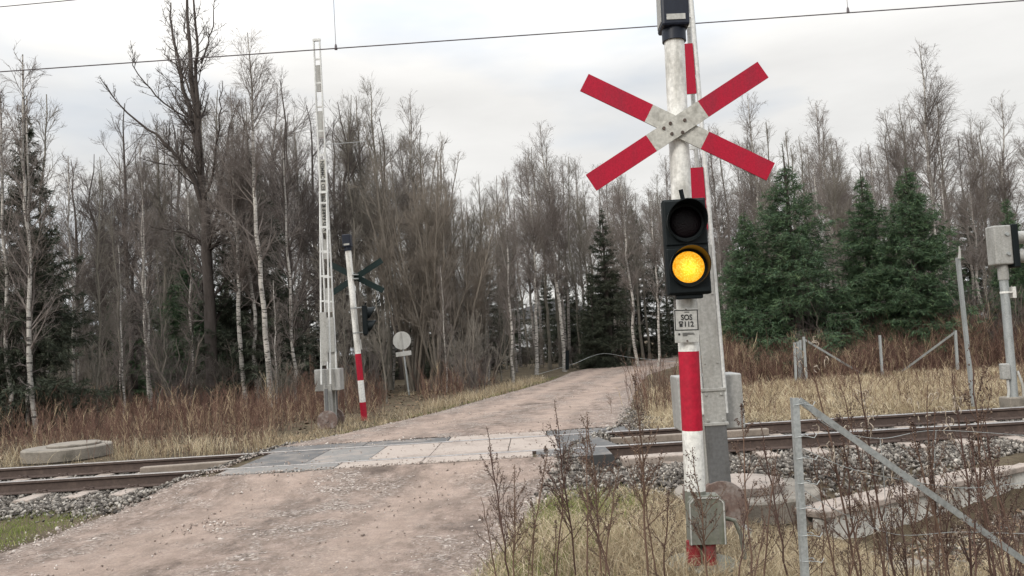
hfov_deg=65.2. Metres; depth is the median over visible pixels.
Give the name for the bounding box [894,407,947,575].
dry weed
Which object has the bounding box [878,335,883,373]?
fence post
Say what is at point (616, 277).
bare sapling
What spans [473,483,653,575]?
green grass
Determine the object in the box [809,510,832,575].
dry weed
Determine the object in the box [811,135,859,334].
bare tree
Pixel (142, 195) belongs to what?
birch tree
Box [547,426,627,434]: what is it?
edging slab
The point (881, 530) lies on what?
dry weed
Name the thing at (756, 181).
bare sapling
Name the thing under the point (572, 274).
bare sapling
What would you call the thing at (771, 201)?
bare tree
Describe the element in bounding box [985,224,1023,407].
trackside signal
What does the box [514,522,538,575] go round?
dry weed
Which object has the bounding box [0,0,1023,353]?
sky
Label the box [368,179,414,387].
birch tree
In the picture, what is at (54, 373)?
spruce tree
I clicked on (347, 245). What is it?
crossing signal
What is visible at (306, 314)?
bare tree
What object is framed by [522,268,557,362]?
spruce tree
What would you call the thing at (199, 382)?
bare bush
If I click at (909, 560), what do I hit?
undergrowth
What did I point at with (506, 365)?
bare tree
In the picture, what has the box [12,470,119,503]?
sleeper
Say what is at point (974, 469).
dry weed
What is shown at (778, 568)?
dry grass
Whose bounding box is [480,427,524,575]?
dry weed
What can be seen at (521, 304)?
bare sapling
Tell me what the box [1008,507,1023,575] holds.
dry weed
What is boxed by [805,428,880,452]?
sleeper
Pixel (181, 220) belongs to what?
birch tree
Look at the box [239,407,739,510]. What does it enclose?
gravel
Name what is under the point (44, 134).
bare sapling
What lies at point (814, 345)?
fence post
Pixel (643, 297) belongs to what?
bare tree
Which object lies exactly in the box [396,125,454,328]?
bare tree
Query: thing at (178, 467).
guard beam
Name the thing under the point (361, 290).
bare sapling
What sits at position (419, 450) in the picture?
crossing slab
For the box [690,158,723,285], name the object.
birch tree
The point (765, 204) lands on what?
bare sapling
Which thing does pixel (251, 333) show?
bare sapling
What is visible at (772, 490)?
dry weed
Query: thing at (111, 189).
bare tree
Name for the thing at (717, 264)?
bare sapling
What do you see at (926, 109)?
birch tree
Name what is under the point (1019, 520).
dry weed
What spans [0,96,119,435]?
spruce tree
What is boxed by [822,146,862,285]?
birch tree
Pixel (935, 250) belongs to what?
spruce tree
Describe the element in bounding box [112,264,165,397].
spruce tree
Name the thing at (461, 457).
edging slab
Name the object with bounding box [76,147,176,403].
bare tree
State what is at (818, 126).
birch tree
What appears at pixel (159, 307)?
bare sapling
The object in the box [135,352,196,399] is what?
bare bush
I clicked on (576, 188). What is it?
birch tree
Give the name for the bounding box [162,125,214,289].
birch tree
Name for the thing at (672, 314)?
spruce tree
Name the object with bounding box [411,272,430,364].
bare sapling
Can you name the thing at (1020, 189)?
birch tree
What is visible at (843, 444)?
dry weed
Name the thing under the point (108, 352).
spruce tree
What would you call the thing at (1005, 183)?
birch tree
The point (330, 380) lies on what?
barrier
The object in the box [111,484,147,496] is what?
sleeper
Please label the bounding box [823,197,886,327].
spruce tree
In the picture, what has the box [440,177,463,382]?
birch tree
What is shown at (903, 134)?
bare tree
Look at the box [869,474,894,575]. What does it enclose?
dry weed
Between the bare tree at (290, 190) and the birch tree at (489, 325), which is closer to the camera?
the bare tree at (290, 190)
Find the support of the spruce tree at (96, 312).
on the ground at (528, 372)
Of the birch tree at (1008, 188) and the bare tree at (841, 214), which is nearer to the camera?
the bare tree at (841, 214)
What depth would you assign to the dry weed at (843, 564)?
4.53 m
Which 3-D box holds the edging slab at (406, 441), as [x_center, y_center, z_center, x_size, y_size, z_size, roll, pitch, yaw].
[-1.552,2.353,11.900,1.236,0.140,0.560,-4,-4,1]
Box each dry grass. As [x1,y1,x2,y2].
[0,375,548,467]
[3,376,995,574]
[451,483,1023,575]
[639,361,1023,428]
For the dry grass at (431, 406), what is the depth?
14.54 m
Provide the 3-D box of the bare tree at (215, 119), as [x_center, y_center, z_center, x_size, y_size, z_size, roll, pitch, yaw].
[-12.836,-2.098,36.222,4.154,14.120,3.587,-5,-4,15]
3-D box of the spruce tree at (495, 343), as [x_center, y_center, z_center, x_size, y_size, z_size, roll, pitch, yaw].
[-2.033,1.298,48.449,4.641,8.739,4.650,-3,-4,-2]
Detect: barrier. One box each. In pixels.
[313,38,365,428]
[670,0,751,536]
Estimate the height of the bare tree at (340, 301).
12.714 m
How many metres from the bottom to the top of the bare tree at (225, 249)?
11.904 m
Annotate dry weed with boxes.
[303,355,318,429]
[380,378,387,411]
[467,496,503,575]
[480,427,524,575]
[491,464,537,575]
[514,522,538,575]
[524,446,564,575]
[535,400,592,575]
[536,520,567,575]
[555,440,585,575]
[571,419,616,575]
[573,412,623,575]
[575,487,603,565]
[578,489,614,575]
[586,460,624,575]
[612,370,682,575]
[618,442,659,571]
[641,488,683,575]
[648,356,661,406]
[657,364,669,410]
[680,447,729,575]
[731,399,774,574]
[736,481,770,575]
[748,515,778,575]
[753,420,797,575]
[756,451,792,575]
[768,462,797,550]
[779,503,826,574]
[784,510,799,568]
[789,332,875,575]
[793,441,842,575]
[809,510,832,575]
[810,412,865,575]
[822,498,867,575]
[822,515,845,571]
[834,384,884,575]
[834,535,862,575]
[846,489,898,575]
[853,364,900,575]
[854,489,872,566]
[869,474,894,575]
[874,454,942,575]
[880,511,899,575]
[886,516,905,575]
[888,417,947,575]
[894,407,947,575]
[895,463,945,575]
[901,385,964,575]
[906,523,946,575]
[907,469,940,575]
[922,479,960,575]
[925,497,967,574]
[928,463,962,566]
[929,369,1000,575]
[937,344,1000,574]
[952,415,1020,575]
[953,465,1003,575]
[960,478,1013,575]
[969,404,1023,575]
[971,489,1014,575]
[977,435,1023,575]
[983,487,1023,575]
[1007,513,1023,575]
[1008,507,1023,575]
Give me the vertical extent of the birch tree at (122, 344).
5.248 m
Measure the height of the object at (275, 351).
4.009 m
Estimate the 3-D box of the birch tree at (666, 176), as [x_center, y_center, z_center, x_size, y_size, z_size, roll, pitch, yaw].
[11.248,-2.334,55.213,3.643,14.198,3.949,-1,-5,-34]
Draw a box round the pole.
[955,246,974,406]
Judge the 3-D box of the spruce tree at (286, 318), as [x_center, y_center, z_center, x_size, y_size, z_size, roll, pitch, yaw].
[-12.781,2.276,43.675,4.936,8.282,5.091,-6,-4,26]
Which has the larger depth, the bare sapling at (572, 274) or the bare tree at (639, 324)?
the bare tree at (639, 324)
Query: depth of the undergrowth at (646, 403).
16.89 m
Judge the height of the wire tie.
0.773 m
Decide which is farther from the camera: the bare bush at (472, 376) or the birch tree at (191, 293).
the birch tree at (191, 293)
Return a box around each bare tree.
[32,153,113,404]
[54,156,153,404]
[66,103,176,405]
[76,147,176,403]
[76,156,132,314]
[97,0,268,409]
[98,155,135,291]
[110,169,200,323]
[117,123,189,360]
[129,113,226,281]
[171,110,232,290]
[173,90,238,293]
[202,107,313,314]
[220,99,270,248]
[230,65,342,395]
[235,115,333,385]
[257,95,363,368]
[266,110,326,373]
[287,99,381,392]
[289,110,371,365]
[310,115,375,375]
[318,143,403,325]
[320,89,392,327]
[328,87,389,388]
[339,129,409,388]
[340,72,418,390]
[349,108,414,379]
[380,136,426,282]
[388,123,431,372]
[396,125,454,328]
[412,154,471,375]
[441,177,475,294]
[455,176,506,378]
[457,194,479,292]
[471,194,502,375]
[475,175,527,374]
[487,224,516,369]
[512,147,563,369]
[522,141,579,367]
[560,189,597,354]
[571,180,600,313]
[600,177,650,362]
[614,177,659,359]
[625,193,659,358]
[638,190,666,354]
[642,174,674,357]
[717,144,774,253]
[746,150,787,302]
[782,134,824,234]
[796,142,842,286]
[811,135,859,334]
[871,122,910,259]
[876,103,931,289]
[950,116,1016,317]
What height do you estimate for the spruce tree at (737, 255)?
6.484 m
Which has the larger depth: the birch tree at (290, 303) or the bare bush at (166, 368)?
the bare bush at (166, 368)
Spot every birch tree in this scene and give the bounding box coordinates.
[0,43,68,433]
[0,82,51,429]
[0,87,65,431]
[0,103,18,312]
[42,147,101,420]
[66,297,86,388]
[101,241,141,420]
[104,135,178,407]
[104,284,129,405]
[126,212,163,412]
[129,117,193,291]
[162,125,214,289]
[168,184,202,404]
[192,86,283,407]
[198,26,298,406]
[213,120,278,403]
[238,78,316,356]
[256,120,317,402]
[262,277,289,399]
[283,198,319,367]
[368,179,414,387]
[384,88,439,351]
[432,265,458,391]
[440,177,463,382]
[456,215,479,336]
[478,282,497,380]
[486,197,515,367]
[487,169,531,382]
[490,199,524,371]
[491,171,531,366]
[508,141,562,374]
[508,158,550,351]
[511,149,544,364]
[518,120,579,371]
[532,170,579,347]
[549,153,585,365]
[561,156,598,318]
[579,163,616,285]
[590,165,640,358]
[599,173,648,365]
[634,187,665,366]
[651,153,675,308]
[652,170,670,261]
[690,149,731,299]
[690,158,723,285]
[706,123,741,308]
[713,223,735,319]
[714,162,761,297]
[726,115,779,256]
[727,92,791,253]
[796,96,861,290]
[800,158,842,321]
[801,109,860,288]
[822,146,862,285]
[829,137,863,288]
[842,142,882,268]
[848,154,883,265]
[854,147,903,260]
[858,143,894,302]
[872,105,930,303]
[882,111,942,292]
[885,129,931,260]
[889,38,969,283]
[919,163,960,293]
[932,174,968,292]
[938,130,995,306]
[940,131,1001,317]
[952,112,1013,325]
[953,128,1020,290]
[973,90,1023,307]
[987,146,1023,316]
[1009,117,1023,227]
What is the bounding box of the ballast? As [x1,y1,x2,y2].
[0,413,1023,522]
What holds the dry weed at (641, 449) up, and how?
on the ground at (528, 372)
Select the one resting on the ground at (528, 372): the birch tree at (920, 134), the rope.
the birch tree at (920, 134)
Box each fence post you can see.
[565,350,568,369]
[790,397,1023,575]
[793,342,796,381]
[796,342,800,378]
[799,340,803,377]
[802,337,863,378]
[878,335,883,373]
[904,330,958,369]
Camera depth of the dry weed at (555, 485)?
4.88 m
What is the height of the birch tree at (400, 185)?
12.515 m
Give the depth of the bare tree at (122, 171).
48.24 m
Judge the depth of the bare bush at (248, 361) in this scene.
26.80 m
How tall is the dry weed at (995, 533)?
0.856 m
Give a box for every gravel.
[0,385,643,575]
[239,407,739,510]
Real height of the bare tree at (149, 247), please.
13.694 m
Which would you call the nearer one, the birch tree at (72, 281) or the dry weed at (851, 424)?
the dry weed at (851, 424)
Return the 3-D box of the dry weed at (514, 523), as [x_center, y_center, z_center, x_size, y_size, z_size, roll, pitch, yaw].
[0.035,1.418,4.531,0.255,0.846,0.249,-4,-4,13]
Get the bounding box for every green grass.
[0,506,111,548]
[341,376,556,433]
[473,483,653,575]
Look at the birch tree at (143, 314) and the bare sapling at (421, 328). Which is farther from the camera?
the bare sapling at (421, 328)
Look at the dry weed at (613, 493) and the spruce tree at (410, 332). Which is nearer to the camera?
the dry weed at (613, 493)
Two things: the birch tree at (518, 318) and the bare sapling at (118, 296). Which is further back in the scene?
the birch tree at (518, 318)
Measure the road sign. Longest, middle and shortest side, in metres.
2.400 x 0.600 x 0.095 m
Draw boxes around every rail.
[0,406,1023,479]
[0,420,1023,494]
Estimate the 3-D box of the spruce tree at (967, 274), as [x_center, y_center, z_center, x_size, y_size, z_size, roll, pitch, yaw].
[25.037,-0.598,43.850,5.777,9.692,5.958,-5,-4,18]
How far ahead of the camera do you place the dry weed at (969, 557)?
4.83 m
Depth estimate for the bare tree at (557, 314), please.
44.14 m
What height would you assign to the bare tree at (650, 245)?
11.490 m
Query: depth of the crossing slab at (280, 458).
10.80 m
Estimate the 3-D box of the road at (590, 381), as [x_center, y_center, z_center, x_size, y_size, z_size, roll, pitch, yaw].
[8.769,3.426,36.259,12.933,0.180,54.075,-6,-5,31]
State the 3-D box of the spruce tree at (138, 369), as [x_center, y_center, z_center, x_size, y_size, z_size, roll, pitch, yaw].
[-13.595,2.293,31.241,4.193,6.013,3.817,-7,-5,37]
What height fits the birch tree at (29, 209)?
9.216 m
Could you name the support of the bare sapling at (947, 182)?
on the ground at (528, 372)
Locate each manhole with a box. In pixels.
[20,440,112,465]
[674,473,820,526]
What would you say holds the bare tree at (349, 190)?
on the ground at (528, 372)
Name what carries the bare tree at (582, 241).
on the ground at (528, 372)
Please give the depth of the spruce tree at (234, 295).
36.34 m
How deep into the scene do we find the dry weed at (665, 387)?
14.63 m
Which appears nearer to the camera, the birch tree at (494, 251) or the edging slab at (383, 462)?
the edging slab at (383, 462)
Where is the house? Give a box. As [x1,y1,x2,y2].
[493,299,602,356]
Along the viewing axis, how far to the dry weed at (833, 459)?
4.43 m
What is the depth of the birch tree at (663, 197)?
46.91 m
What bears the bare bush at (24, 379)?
on the ground at (528, 372)
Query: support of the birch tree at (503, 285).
on the ground at (528, 372)
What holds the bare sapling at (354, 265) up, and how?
on the ground at (528, 372)
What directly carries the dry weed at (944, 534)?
on the ground at (528, 372)
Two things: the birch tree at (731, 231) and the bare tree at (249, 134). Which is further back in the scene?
the bare tree at (249, 134)
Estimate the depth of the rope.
36.77 m
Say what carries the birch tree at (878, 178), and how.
on the ground at (528, 372)
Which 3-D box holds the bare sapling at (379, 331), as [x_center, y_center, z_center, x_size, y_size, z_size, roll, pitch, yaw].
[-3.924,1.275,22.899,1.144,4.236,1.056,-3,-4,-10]
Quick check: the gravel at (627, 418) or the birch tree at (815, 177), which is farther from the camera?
the birch tree at (815, 177)
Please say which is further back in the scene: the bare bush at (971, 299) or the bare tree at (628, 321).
the bare tree at (628, 321)
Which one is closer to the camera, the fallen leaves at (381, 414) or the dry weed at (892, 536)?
the dry weed at (892, 536)
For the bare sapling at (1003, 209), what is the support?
on the ground at (528, 372)
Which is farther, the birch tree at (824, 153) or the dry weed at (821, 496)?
the birch tree at (824, 153)
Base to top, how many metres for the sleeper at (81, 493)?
0.254 m
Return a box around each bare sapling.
[8,94,73,296]
[53,317,68,403]
[63,214,97,402]
[66,255,94,377]
[70,169,132,423]
[95,208,143,409]
[141,248,177,406]
[174,259,201,392]
[246,260,283,387]
[246,285,262,398]
[250,188,284,313]
[302,185,351,405]
[311,280,339,349]
[312,237,348,390]
[334,218,375,389]
[335,274,359,403]
[355,205,384,379]
[355,253,375,366]
[362,262,393,403]
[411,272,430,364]
[444,202,460,382]
[457,206,495,382]
[490,253,513,381]
[498,239,522,379]
[507,197,532,363]
[548,157,593,368]
[596,187,633,360]
[616,200,650,335]
[648,201,669,344]
[708,129,743,307]
[715,252,727,327]
[751,177,788,275]
[755,178,773,259]
[756,117,782,221]
[770,128,824,326]
[781,145,818,306]
[833,248,854,329]
[855,153,886,240]
[915,116,945,229]
[922,98,974,289]
[929,128,968,278]
[989,158,1023,301]
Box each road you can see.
[0,456,572,575]
[282,357,678,446]
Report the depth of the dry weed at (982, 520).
4.32 m
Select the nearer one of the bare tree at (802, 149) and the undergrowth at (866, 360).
the undergrowth at (866, 360)
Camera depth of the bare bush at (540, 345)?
46.12 m
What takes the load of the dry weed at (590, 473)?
on the ground at (528, 372)
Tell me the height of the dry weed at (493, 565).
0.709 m
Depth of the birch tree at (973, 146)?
36.01 m
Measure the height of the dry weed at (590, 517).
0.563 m
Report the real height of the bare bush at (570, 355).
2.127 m
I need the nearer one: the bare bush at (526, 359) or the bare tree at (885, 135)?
the bare tree at (885, 135)
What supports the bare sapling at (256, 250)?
on the ground at (528, 372)
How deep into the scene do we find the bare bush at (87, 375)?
29.26 m
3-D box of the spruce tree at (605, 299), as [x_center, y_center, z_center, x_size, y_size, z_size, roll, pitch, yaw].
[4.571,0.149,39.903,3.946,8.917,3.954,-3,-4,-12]
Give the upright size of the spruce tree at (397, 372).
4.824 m
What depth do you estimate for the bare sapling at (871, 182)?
41.10 m
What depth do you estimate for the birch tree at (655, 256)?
35.86 m
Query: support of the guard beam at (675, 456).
on the ballast
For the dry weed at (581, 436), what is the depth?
4.60 m
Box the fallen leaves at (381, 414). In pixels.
[0,376,548,464]
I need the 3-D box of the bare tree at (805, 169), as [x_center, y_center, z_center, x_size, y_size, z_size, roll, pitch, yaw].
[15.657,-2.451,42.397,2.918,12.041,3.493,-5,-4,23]
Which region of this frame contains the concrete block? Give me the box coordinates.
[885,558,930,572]
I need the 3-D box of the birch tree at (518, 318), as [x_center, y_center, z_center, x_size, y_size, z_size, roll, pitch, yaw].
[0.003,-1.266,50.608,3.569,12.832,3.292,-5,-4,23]
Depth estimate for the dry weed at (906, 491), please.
4.50 m
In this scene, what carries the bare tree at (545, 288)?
on the ground at (528, 372)
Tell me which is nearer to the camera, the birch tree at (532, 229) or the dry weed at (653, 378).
the dry weed at (653, 378)
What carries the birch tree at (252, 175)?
on the ground at (528, 372)
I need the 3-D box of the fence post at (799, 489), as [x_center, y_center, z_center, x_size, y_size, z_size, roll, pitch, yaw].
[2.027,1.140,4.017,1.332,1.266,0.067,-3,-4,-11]
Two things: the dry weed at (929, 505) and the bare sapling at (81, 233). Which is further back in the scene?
the bare sapling at (81, 233)
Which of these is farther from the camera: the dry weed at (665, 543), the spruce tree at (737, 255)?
the spruce tree at (737, 255)
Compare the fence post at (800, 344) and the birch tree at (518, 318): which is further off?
the birch tree at (518, 318)
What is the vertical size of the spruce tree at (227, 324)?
10.378 m
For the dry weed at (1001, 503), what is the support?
on the ground at (528, 372)
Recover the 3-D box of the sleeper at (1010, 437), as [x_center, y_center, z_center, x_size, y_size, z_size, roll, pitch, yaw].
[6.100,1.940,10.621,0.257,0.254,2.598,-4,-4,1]
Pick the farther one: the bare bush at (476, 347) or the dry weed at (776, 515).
the bare bush at (476, 347)
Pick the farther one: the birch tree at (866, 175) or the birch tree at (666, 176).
the birch tree at (666, 176)
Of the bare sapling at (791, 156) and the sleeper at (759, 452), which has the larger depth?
the bare sapling at (791, 156)
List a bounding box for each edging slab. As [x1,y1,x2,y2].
[216,463,339,475]
[269,442,368,451]
[334,458,424,468]
[364,437,450,445]
[421,451,532,463]
[449,431,545,440]
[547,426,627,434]
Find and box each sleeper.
[0,473,85,497]
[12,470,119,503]
[12,475,34,480]
[61,472,139,499]
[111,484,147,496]
[751,446,780,458]
[769,430,832,455]
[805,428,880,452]
[850,425,931,450]
[894,422,983,445]
[932,420,1023,443]
[976,417,996,422]
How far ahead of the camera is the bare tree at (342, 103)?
33.27 m
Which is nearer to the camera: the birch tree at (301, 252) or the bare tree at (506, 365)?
the birch tree at (301, 252)
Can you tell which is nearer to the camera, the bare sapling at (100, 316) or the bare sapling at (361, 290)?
the bare sapling at (100, 316)
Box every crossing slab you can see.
[240,449,329,466]
[306,446,386,462]
[369,443,440,459]
[430,439,510,455]
[508,436,557,450]
[556,434,616,447]
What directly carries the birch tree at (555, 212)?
on the ground at (528, 372)
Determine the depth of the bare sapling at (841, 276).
27.01 m
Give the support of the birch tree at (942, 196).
on the ground at (528, 372)
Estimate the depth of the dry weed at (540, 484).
4.62 m
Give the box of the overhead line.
[0,0,1023,71]
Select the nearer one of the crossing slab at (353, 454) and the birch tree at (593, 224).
the crossing slab at (353, 454)
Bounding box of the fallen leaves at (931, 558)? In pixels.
[575,486,1023,575]
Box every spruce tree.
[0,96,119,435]
[19,250,97,399]
[51,232,126,386]
[83,288,144,406]
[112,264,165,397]
[116,273,198,408]
[136,251,234,403]
[155,227,202,333]
[186,135,319,410]
[217,285,251,371]
[224,288,288,360]
[261,273,318,373]
[289,272,368,381]
[349,288,395,377]
[362,301,406,380]
[380,233,432,374]
[421,312,475,379]
[463,243,513,370]
[489,274,533,364]
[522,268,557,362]
[544,279,596,362]
[570,206,642,368]
[571,292,588,353]
[573,268,617,369]
[578,248,653,361]
[606,206,677,360]
[646,295,677,354]
[714,215,744,344]
[717,207,793,361]
[718,142,897,375]
[817,171,936,355]
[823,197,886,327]
[855,159,1003,369]
[888,214,969,331]
[948,211,1022,331]
[980,196,1023,345]
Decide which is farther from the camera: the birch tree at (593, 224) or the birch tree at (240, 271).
the birch tree at (593, 224)
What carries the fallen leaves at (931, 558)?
on the ground at (528, 372)
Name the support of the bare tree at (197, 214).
on the ground at (528, 372)
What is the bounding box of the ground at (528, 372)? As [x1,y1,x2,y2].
[0,336,1023,575]
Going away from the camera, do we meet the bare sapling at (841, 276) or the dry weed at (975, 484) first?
the dry weed at (975, 484)
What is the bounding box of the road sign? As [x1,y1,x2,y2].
[393,332,411,394]
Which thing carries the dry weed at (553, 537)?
on the ground at (528, 372)
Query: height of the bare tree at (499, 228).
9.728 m
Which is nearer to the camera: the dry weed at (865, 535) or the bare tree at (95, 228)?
the dry weed at (865, 535)
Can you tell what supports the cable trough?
on the ground at (528, 372)
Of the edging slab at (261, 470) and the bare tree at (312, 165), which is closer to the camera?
the edging slab at (261, 470)
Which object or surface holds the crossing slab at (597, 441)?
on the ballast
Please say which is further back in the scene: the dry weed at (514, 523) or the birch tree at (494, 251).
the birch tree at (494, 251)
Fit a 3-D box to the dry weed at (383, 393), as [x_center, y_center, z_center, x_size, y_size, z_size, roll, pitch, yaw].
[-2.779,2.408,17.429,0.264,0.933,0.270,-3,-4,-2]
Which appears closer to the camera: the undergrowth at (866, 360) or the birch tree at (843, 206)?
the undergrowth at (866, 360)
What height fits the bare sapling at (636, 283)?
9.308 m
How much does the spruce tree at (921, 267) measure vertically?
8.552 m
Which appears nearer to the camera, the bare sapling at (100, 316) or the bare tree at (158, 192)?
the bare sapling at (100, 316)
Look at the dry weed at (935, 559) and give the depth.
3.49 m
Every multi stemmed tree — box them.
[343,121,466,391]
[387,142,509,390]
[439,186,506,384]
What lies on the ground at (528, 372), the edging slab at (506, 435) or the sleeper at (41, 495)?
the edging slab at (506, 435)
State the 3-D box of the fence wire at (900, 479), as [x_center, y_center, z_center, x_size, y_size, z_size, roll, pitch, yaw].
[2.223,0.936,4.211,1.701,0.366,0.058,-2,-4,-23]
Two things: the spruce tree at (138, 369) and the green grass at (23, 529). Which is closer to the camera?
the green grass at (23, 529)
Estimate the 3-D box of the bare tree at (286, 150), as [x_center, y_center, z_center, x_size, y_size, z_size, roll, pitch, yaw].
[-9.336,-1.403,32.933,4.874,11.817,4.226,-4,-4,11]
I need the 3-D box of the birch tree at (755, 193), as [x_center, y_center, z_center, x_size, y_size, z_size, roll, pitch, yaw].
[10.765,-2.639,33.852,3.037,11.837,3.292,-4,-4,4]
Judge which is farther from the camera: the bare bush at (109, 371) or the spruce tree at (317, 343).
the spruce tree at (317, 343)
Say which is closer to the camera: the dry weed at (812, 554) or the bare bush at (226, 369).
the dry weed at (812, 554)
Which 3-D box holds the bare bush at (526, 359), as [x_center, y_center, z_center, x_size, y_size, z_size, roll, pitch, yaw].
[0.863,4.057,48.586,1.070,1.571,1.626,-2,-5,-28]
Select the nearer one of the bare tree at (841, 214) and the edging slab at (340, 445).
the edging slab at (340, 445)
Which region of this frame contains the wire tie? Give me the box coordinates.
[791,402,823,562]
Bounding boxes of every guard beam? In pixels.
[140,460,231,472]
[610,428,768,443]
[620,452,682,466]
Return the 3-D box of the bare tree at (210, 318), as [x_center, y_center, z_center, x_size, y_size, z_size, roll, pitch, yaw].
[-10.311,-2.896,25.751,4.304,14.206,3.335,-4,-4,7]
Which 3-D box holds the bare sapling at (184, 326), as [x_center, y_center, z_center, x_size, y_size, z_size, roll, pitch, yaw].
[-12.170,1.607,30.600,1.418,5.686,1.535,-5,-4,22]
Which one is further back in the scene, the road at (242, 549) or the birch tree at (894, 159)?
the birch tree at (894, 159)
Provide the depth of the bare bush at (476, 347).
27.12 m
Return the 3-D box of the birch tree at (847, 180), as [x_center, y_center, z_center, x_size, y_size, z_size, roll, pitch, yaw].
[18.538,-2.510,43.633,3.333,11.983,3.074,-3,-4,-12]
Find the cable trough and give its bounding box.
[795,463,1023,539]
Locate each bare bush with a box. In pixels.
[3,364,49,413]
[23,363,70,397]
[65,337,137,406]
[84,350,146,412]
[132,316,211,414]
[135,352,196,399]
[186,359,238,410]
[197,343,265,384]
[199,339,265,407]
[255,356,306,408]
[307,352,325,393]
[336,331,389,399]
[436,309,518,391]
[444,318,509,385]
[445,341,494,394]
[516,344,530,366]
[521,319,557,368]
[547,334,581,368]
[778,278,837,342]
[793,329,823,375]
[938,267,1023,366]
[946,282,982,317]
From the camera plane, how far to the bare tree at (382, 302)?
30.73 m
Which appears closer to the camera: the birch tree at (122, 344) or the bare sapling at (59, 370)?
the birch tree at (122, 344)
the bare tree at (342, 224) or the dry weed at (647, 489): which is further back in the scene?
the bare tree at (342, 224)
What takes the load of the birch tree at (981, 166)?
on the ground at (528, 372)
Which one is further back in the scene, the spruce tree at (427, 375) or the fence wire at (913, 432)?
the spruce tree at (427, 375)
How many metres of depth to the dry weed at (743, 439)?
4.67 m
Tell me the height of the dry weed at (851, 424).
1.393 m
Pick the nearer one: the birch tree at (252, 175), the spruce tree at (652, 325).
the birch tree at (252, 175)
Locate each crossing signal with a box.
[329,234,384,420]
[580,0,774,575]
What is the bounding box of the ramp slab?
[536,447,618,468]
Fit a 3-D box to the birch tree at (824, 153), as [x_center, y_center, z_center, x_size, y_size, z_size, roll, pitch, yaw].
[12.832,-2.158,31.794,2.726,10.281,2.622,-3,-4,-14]
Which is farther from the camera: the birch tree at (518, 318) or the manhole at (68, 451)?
the birch tree at (518, 318)
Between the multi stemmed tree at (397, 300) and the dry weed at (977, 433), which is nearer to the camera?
the dry weed at (977, 433)
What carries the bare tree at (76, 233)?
on the ground at (528, 372)
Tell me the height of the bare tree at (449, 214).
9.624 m
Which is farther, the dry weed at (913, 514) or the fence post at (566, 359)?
the fence post at (566, 359)
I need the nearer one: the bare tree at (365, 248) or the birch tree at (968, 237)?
the birch tree at (968, 237)
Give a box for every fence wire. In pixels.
[801,402,1023,438]
[802,448,1023,487]
[806,491,1023,535]
[880,440,888,572]
[934,434,939,575]
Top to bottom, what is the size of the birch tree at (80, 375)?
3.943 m
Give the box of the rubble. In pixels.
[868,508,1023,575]
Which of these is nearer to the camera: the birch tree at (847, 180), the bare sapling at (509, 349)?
the bare sapling at (509, 349)
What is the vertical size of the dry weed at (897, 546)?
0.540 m
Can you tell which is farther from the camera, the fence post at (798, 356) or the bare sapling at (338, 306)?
the bare sapling at (338, 306)
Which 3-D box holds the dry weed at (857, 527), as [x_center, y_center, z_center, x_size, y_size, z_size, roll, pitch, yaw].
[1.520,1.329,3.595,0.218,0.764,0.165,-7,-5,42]
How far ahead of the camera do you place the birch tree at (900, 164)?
38.74 m
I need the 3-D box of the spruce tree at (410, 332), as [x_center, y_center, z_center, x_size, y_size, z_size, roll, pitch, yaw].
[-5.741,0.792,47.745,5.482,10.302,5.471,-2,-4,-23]
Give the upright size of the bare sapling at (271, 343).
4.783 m
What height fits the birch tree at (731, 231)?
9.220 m
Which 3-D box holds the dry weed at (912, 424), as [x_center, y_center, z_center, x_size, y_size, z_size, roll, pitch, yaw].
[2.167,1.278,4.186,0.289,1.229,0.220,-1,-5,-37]
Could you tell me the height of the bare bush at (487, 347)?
2.932 m
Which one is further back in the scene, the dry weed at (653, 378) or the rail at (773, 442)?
the dry weed at (653, 378)
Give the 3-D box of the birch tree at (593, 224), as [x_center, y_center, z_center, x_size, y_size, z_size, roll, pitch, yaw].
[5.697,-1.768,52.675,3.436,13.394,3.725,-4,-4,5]
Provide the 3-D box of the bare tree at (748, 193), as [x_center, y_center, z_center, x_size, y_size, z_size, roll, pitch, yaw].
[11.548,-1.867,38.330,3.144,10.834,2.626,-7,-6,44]
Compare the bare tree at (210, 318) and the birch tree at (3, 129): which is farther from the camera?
the birch tree at (3, 129)
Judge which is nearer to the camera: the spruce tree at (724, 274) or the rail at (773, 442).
the rail at (773, 442)
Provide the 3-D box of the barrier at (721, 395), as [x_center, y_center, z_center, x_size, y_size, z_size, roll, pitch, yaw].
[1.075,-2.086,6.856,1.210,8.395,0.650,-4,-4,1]
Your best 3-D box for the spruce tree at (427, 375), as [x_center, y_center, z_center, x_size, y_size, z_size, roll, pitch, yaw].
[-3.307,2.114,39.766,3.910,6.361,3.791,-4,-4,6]
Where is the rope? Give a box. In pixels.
[540,353,672,373]
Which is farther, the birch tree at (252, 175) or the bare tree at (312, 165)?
the bare tree at (312, 165)
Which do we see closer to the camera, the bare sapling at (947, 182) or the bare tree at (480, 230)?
the bare tree at (480, 230)
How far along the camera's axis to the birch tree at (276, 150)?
38.37 m
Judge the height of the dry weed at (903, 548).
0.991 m
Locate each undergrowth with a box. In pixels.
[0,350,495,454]
[616,347,701,412]
[677,293,1023,383]
[866,531,979,575]

